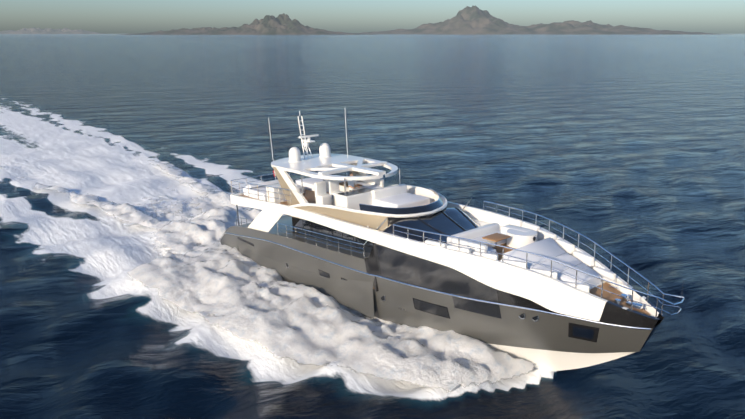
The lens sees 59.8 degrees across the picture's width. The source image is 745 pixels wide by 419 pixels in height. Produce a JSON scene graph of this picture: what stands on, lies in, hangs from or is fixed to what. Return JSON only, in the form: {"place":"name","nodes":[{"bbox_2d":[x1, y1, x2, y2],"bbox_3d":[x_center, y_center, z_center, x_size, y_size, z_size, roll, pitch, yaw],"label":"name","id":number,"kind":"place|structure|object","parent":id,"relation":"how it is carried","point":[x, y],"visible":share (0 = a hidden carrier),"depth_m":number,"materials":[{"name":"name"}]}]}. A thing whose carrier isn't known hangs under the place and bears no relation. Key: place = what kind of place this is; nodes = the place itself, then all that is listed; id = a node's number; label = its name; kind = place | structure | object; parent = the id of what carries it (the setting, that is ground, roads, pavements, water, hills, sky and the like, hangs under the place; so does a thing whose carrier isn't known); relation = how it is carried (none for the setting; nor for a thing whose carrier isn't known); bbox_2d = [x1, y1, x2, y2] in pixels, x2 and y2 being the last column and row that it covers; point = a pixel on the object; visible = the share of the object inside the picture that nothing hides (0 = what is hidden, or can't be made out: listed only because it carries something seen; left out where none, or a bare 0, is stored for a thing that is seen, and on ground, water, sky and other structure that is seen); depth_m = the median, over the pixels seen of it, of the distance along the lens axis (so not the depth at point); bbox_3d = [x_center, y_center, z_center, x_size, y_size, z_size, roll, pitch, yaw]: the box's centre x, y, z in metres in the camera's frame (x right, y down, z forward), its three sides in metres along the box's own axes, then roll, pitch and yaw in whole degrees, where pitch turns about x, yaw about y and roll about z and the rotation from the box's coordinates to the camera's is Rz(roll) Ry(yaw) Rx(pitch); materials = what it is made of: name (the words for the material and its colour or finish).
{"place":"outdoors","nodes":[
{"label":"outdoors","id":0,"kind":"place"},
{"bbox_2d":[0,27,103,33],"bbox_3d":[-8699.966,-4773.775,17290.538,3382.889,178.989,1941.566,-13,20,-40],"label":"island","id":1,"kind":"structure","parent":0,"point":[33,30],"depth_m":17027.68,"materials":[{"name":"grey stone"}]},
{"bbox_2d":[119,13,372,34],"bbox_3d":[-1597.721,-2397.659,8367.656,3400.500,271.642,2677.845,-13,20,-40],"label":"island","id":2,"kind":"structure","parent":0,"point":[282,24],"depth_m":8065.13,"materials":[{"name":"grey stone"}]},
{"bbox_2d":[0,34,744,418],"bbox_3d":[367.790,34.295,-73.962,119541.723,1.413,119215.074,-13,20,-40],"label":"sea","id":3,"kind":"structure","parent":0,"point":[628,150],"depth_m":64.78,"materials":[{"name":"liquid"}]},
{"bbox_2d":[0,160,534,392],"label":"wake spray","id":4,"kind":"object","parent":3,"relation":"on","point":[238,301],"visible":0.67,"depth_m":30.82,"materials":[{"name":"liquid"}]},
{"bbox_2d":[219,111,684,370],"bbox_3d":[1.536,0.947,32.444,6.706,10.962,27.616,-13,19,-40],"label":"yacht","id":5,"kind":"object","parent":3,"relation":"on","point":[361,240],"visible":0.96,"depth_m":28.59,"materials":[{"name":"white"}]},
{"bbox_2d":[0,0,744,33],"label":"sky","id":6,"kind":"structure","parent":0,"point":[99,16],"materials":[{"name":"grey"}]},
{"bbox_2d":[360,5,733,34],"bbox_3d":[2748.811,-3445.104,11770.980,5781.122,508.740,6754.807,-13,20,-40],"label":"island","id":7,"kind":"structure","parent":0,"point":[475,19],"depth_m":11155.09,"materials":[{"name":"grey stone"}]}
]}

